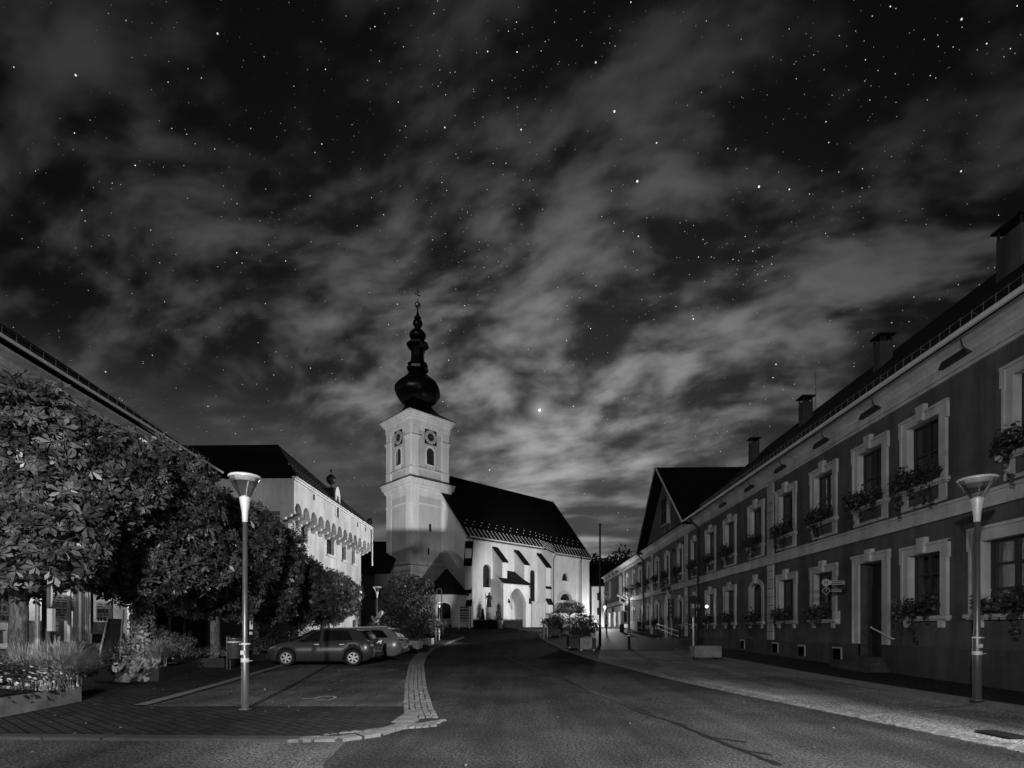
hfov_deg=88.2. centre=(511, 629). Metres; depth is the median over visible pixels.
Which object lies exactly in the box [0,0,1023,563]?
sky
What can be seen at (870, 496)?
flower box
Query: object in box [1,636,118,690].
fountain grass
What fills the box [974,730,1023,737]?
drain grate
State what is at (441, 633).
utility cabinet
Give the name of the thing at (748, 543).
flower box
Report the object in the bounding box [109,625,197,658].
leafy shrub
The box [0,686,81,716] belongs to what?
steel planter
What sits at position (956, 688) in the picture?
pavement
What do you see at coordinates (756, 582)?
window
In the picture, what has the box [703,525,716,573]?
window
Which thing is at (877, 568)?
door
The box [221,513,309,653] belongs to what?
chestnut tree
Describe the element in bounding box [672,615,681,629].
flower box
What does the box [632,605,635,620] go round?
window
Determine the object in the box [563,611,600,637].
oleander bush
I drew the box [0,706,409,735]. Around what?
pavement
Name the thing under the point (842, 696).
parking lane
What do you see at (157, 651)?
fountain grass
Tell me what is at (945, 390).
town house
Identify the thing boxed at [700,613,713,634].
flower box
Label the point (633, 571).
window
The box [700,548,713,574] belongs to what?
flower box
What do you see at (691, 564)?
flower box
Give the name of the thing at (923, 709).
parking marking
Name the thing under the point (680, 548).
window
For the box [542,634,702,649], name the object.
plaza
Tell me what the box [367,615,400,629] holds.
oleander bush
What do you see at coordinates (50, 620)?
sign post
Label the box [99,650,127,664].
flowering shrub
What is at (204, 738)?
kerb
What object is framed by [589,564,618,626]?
house
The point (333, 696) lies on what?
parking marking
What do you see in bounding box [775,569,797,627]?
window
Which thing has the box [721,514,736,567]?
window
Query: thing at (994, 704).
kerb
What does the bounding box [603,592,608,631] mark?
street lamp
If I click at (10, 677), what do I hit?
flowering shrub
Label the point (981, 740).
cobbled gutter
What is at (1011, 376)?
window
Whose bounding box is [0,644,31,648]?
shop window
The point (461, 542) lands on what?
church
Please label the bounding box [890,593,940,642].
flower box
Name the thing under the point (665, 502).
window
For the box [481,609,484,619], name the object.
cypress
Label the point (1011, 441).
flower box
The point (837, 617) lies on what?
letter box
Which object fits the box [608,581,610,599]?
window
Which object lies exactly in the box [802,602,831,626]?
flower box
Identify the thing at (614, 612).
shop window
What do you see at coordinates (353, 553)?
window
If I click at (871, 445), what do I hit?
window
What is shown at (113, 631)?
chalkboard
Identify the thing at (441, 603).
hooked pipe
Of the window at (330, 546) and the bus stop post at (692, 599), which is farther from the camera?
the window at (330, 546)
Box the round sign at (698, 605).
[694,601,702,610]
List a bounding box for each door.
[35,598,39,653]
[89,592,130,663]
[192,617,203,654]
[872,563,881,655]
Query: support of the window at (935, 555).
in the town house at (945, 390)
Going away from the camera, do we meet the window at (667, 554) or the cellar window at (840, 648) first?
the cellar window at (840, 648)
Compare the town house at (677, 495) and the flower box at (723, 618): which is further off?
the town house at (677, 495)
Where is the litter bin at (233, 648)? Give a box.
[226,637,241,669]
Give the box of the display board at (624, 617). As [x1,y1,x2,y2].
[621,611,627,623]
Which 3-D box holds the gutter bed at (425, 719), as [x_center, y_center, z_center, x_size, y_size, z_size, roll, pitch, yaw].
[-3.414,1.441,19.867,1.081,0.401,21.863,0,0,-9]
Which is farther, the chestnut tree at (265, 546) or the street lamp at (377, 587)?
the street lamp at (377, 587)
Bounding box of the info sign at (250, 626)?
[249,616,252,662]
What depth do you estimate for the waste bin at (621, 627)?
51.81 m
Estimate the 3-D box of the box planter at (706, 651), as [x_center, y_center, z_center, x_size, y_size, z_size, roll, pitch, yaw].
[8.735,1.060,23.850,1.187,0.620,0.700,0,0,0]
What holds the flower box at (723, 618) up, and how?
attached to the town house at (945, 390)
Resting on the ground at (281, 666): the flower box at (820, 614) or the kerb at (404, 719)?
the kerb at (404, 719)
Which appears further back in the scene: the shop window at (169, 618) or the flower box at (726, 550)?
the flower box at (726, 550)
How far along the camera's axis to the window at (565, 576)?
81.88 m
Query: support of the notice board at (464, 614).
on the road at (479, 661)
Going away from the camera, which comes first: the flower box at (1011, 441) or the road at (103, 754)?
the road at (103, 754)
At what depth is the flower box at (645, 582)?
51.21 m
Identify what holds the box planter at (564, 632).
on the plaza at (638, 642)
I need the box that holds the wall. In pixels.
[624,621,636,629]
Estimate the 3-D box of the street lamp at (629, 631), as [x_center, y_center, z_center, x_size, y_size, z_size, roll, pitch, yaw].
[7.208,-0.727,32.500,0.788,3.820,0.787,0,0,0]
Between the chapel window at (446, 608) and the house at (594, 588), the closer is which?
the chapel window at (446, 608)
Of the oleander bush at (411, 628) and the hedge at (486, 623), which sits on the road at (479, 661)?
the hedge at (486, 623)
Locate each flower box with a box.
[635,581,640,594]
[642,578,648,591]
[642,619,649,632]
[650,574,657,590]
[651,617,657,628]
[660,569,668,584]
[672,563,681,583]
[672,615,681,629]
[685,559,696,580]
[685,614,696,634]
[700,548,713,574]
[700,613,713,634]
[717,542,733,563]
[717,610,733,632]
[741,530,761,558]
[742,607,760,637]
[769,516,792,551]
[770,604,793,629]
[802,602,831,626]
[803,501,833,541]
[840,480,882,529]
[887,459,942,518]
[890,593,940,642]
[969,585,1023,637]
[989,421,1023,485]
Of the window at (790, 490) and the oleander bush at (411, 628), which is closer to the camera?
the window at (790, 490)
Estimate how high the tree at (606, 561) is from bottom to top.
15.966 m
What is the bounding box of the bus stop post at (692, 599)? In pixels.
[689,595,696,658]
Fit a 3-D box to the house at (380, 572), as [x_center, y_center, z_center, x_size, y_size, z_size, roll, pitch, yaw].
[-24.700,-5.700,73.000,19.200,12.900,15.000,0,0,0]
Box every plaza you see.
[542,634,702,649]
[545,628,650,633]
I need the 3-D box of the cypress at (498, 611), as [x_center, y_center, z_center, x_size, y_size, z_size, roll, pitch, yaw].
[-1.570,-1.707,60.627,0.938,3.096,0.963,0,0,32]
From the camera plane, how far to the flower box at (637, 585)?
54.53 m
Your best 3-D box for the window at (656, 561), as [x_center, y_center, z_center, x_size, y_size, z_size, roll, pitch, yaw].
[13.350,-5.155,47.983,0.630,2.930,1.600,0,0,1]
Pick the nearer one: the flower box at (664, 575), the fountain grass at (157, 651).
the fountain grass at (157, 651)
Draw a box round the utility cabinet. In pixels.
[432,624,443,636]
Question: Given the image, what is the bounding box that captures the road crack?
[505,656,781,764]
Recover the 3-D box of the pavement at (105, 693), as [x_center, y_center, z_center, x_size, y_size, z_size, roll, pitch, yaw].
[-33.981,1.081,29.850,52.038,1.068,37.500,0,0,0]
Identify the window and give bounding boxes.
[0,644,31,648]
[51,589,95,646]
[163,609,190,641]
[301,525,310,547]
[326,538,336,558]
[341,547,348,562]
[351,552,357,566]
[372,586,379,598]
[438,603,450,618]
[482,564,491,588]
[530,570,536,602]
[559,593,571,601]
[562,573,569,581]
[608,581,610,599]
[614,612,615,626]
[619,575,621,595]
[625,573,628,597]
[632,569,635,595]
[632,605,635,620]
[638,565,641,593]
[638,604,641,628]
[645,602,650,628]
[646,561,650,591]
[654,556,658,588]
[654,600,659,628]
[661,495,670,533]
[664,550,669,585]
[675,595,683,628]
[676,543,683,581]
[689,592,696,628]
[690,535,696,577]
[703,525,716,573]
[703,587,716,628]
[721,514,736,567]
[721,582,736,628]
[745,498,764,559]
[745,574,764,627]
[772,642,778,652]
[773,481,797,551]
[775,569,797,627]
[807,458,838,540]
[807,560,837,627]
[832,647,841,658]
[850,430,890,527]
[895,398,950,512]
[896,537,951,627]
[962,517,1023,626]
[995,355,1023,481]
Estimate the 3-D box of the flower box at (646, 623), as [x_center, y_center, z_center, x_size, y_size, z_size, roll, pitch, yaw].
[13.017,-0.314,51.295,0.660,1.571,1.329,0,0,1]
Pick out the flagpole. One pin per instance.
(600, 582)
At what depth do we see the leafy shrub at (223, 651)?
20.69 m
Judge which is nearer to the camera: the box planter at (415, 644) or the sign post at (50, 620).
the sign post at (50, 620)
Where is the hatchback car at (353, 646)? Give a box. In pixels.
[266,628,383,665]
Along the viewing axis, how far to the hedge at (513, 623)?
58.17 m
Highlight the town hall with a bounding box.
[179,445,373,649]
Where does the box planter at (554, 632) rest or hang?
on the plaza at (638, 642)
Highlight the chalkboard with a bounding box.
[99,609,124,667]
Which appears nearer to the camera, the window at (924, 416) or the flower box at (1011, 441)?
the flower box at (1011, 441)
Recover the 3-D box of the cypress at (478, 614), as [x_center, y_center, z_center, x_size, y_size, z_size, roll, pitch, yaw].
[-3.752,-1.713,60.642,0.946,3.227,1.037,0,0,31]
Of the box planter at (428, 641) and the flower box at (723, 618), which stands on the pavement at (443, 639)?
the box planter at (428, 641)
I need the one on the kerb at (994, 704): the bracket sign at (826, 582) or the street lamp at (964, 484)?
the street lamp at (964, 484)
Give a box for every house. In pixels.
[0,323,223,681]
[361,541,395,626]
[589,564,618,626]
[601,521,684,629]
[636,421,751,643]
[686,209,1023,691]
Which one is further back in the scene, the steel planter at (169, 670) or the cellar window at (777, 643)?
the cellar window at (777, 643)
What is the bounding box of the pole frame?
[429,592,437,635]
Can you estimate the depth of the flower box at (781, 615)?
24.09 m
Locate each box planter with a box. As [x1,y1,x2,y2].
[408,641,422,648]
[414,638,433,644]
[548,629,560,636]
[561,628,568,634]
[566,637,581,647]
[577,638,595,650]
[690,646,721,659]
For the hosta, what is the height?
0.910 m
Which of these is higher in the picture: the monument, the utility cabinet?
the monument
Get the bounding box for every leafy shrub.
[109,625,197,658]
[166,639,205,657]
[186,645,225,656]
[224,628,291,650]
[271,624,314,642]
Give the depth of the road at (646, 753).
7.02 m
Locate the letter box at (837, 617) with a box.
[833,611,839,623]
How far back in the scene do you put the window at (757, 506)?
27.38 m
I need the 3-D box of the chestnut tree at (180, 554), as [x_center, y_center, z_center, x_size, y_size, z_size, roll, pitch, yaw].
[-11.567,-2.199,16.523,5.799,7.791,5.097,0,0,0]
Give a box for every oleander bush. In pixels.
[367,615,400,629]
[376,609,432,640]
[407,607,446,638]
[540,612,570,629]
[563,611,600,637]
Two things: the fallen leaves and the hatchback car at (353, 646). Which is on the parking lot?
the hatchback car at (353, 646)
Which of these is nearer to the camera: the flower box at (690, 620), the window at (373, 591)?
the flower box at (690, 620)
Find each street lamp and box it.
[227,472,261,709]
[373,586,380,615]
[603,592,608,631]
[623,586,635,648]
[956,474,999,700]
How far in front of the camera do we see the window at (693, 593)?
37.24 m
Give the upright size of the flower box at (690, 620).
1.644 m
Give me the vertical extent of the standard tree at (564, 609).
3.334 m
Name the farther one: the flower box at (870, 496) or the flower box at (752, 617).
the flower box at (752, 617)
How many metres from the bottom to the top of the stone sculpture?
2.409 m
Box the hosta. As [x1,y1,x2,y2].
[107,655,160,681]
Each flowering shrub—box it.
[0,653,24,673]
[0,656,94,688]
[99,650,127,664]
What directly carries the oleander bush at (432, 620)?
in the box planter at (428, 641)
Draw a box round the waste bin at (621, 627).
[619,624,623,631]
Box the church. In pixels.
[379,288,593,626]
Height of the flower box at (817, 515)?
1.562 m
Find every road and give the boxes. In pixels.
[0,740,345,767]
[322,738,1023,767]
[375,627,948,737]
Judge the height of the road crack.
0.318 m
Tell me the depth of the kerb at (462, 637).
39.49 m
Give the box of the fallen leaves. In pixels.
[16,659,1015,765]
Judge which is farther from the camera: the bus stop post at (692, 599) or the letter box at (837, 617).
the bus stop post at (692, 599)
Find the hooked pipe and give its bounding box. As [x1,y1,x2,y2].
[436,588,441,623]
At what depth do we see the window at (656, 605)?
48.43 m
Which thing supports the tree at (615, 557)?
on the ground at (281, 666)
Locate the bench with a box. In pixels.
[54,649,98,690]
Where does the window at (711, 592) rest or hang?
in the town house at (945, 390)
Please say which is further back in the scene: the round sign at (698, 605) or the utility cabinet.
the utility cabinet
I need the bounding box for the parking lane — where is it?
[571,650,1023,744]
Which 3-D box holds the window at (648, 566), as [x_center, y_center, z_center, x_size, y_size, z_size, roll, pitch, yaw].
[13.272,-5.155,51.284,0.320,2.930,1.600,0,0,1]
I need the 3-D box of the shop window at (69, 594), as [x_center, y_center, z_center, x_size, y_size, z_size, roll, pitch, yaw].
[-15.315,-0.440,18.360,0.340,2.020,1.876,0,0,-4]
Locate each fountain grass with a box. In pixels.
[0,640,82,690]
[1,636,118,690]
[135,637,186,666]
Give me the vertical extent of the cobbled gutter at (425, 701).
0.500 m
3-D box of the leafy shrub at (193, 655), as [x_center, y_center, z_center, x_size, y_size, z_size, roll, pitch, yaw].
[-11.966,0.694,18.570,1.807,0.708,1.813,0,0,0]
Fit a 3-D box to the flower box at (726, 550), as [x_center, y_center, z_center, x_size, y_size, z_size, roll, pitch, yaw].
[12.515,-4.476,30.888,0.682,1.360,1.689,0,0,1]
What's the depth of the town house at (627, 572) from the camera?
64.08 m
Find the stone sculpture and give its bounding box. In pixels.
[371,610,382,625]
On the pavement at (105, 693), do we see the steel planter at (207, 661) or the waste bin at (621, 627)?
the steel planter at (207, 661)
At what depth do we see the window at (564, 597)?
82.04 m
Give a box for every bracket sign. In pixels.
[821,586,846,594]
[822,579,846,585]
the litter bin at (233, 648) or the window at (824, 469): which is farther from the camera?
the window at (824, 469)
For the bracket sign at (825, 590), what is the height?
0.340 m
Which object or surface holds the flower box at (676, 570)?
attached to the town house at (677, 495)
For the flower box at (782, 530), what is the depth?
24.06 m
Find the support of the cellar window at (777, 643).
in the town house at (945, 390)
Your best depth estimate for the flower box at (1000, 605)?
12.72 m
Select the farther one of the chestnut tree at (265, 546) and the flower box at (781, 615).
the flower box at (781, 615)
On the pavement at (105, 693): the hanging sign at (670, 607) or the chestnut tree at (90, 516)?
the chestnut tree at (90, 516)
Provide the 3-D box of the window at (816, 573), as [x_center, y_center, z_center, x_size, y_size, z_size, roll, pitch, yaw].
[12.675,-1.400,21.190,0.630,2.700,2.000,0,0,1]
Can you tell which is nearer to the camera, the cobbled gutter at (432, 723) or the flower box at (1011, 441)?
the cobbled gutter at (432, 723)
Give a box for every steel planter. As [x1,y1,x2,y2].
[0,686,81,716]
[95,662,196,680]
[171,652,266,666]
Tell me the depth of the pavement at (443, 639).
40.70 m
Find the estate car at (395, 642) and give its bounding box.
[342,626,409,660]
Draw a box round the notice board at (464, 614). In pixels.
[459,606,469,628]
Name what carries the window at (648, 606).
in the town house at (677, 495)
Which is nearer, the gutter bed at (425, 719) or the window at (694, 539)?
the gutter bed at (425, 719)
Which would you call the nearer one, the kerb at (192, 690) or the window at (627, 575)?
the kerb at (192, 690)
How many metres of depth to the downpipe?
49.98 m
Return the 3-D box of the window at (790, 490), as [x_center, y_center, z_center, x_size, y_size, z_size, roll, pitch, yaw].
[12.751,-5.210,24.249,0.630,3.040,2.000,0,0,1]
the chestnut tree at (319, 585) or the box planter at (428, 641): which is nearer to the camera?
the chestnut tree at (319, 585)
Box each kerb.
[0,734,302,741]
[135,664,283,704]
[287,710,423,742]
[430,628,619,649]
[674,648,1023,712]
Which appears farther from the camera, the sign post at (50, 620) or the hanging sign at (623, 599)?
the hanging sign at (623, 599)
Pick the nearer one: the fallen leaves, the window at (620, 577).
the fallen leaves
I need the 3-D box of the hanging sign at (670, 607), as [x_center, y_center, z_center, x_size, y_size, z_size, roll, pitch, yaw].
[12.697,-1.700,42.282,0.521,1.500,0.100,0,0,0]
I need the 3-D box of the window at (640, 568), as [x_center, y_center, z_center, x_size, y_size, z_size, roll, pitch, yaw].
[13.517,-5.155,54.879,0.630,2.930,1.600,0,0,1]
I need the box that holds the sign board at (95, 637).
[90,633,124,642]
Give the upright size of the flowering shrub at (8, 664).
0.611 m
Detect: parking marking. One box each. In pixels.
[304,669,357,699]
[864,704,976,715]
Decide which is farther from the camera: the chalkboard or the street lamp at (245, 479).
the chalkboard
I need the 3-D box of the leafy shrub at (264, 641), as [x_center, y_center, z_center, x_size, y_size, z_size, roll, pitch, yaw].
[-11.609,0.469,24.672,2.822,1.086,3.311,0,0,0]
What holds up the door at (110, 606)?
in the shop house at (81, 617)
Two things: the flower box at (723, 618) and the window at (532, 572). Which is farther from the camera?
the window at (532, 572)
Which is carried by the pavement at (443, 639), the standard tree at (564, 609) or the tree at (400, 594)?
the tree at (400, 594)
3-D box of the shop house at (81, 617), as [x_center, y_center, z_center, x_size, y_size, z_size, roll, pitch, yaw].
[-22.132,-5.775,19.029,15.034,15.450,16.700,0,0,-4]
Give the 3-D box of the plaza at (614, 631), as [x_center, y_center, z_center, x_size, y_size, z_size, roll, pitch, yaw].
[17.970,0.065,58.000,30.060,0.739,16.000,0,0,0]
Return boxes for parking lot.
[147,653,417,705]
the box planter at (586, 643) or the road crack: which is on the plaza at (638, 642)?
the box planter at (586, 643)
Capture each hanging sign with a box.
[617,595,639,602]
[667,599,673,616]
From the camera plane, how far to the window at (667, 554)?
44.51 m
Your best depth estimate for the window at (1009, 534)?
13.68 m
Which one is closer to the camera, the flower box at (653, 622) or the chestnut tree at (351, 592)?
the chestnut tree at (351, 592)
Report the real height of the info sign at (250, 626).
2.000 m
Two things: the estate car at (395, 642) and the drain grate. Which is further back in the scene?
the estate car at (395, 642)
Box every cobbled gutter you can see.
[317,719,446,737]
[403,650,437,718]
[567,651,1023,752]
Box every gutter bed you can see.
[402,722,445,729]
[404,651,442,723]
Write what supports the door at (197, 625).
in the shop house at (81, 617)
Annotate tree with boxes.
[0,367,177,685]
[46,426,250,663]
[160,486,287,657]
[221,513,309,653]
[267,550,342,639]
[303,567,365,628]
[382,571,435,637]
[552,599,586,635]
[590,552,612,563]
[607,543,629,563]
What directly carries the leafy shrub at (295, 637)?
on the pavement at (105, 693)
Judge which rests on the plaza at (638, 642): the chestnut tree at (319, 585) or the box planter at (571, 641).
the box planter at (571, 641)
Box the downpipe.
[567,548,581,630]
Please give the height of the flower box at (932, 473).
1.658 m
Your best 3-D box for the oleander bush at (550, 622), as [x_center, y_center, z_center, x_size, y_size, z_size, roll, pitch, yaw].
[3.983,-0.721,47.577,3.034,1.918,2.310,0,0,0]
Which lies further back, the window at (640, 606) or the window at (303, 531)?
the window at (640, 606)
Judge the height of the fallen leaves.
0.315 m
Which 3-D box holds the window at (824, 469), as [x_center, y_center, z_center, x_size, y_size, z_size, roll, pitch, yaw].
[12.675,-5.210,21.190,0.630,3.040,2.000,0,0,1]
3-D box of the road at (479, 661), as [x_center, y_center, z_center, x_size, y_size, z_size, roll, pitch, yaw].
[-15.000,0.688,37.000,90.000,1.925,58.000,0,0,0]
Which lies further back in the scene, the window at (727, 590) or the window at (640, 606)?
the window at (640, 606)
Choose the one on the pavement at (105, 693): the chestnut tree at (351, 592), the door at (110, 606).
the chestnut tree at (351, 592)
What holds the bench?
on the pavement at (105, 693)
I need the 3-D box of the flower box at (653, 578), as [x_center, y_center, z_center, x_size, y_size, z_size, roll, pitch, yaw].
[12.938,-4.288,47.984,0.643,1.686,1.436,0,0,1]
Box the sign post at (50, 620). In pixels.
[45,526,55,659]
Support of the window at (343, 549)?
in the town hall
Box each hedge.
[473,619,497,627]
[501,619,522,627]
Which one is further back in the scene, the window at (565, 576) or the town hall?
the window at (565, 576)
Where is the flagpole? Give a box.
[599,523,600,644]
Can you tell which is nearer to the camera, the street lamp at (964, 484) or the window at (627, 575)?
the street lamp at (964, 484)
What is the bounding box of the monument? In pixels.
[485,592,492,619]
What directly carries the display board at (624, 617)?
on the plaza at (614, 631)
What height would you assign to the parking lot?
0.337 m
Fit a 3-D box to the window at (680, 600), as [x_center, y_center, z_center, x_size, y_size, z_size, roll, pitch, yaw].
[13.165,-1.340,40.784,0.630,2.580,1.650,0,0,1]
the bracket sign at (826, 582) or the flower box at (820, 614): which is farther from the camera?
the flower box at (820, 614)
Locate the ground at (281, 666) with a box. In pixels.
[136,633,546,705]
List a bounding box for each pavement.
[0,650,280,705]
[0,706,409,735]
[405,634,459,651]
[677,648,1023,704]
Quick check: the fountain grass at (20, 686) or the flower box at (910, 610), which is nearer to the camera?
the fountain grass at (20, 686)
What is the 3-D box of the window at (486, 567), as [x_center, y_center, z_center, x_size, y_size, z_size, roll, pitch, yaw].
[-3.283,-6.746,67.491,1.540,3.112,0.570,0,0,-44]
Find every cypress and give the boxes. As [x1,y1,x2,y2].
[475,601,482,618]
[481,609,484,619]
[495,603,502,626]
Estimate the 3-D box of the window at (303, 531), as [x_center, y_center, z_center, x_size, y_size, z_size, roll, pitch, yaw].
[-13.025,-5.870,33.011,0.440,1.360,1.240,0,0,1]
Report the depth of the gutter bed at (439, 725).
9.02 m

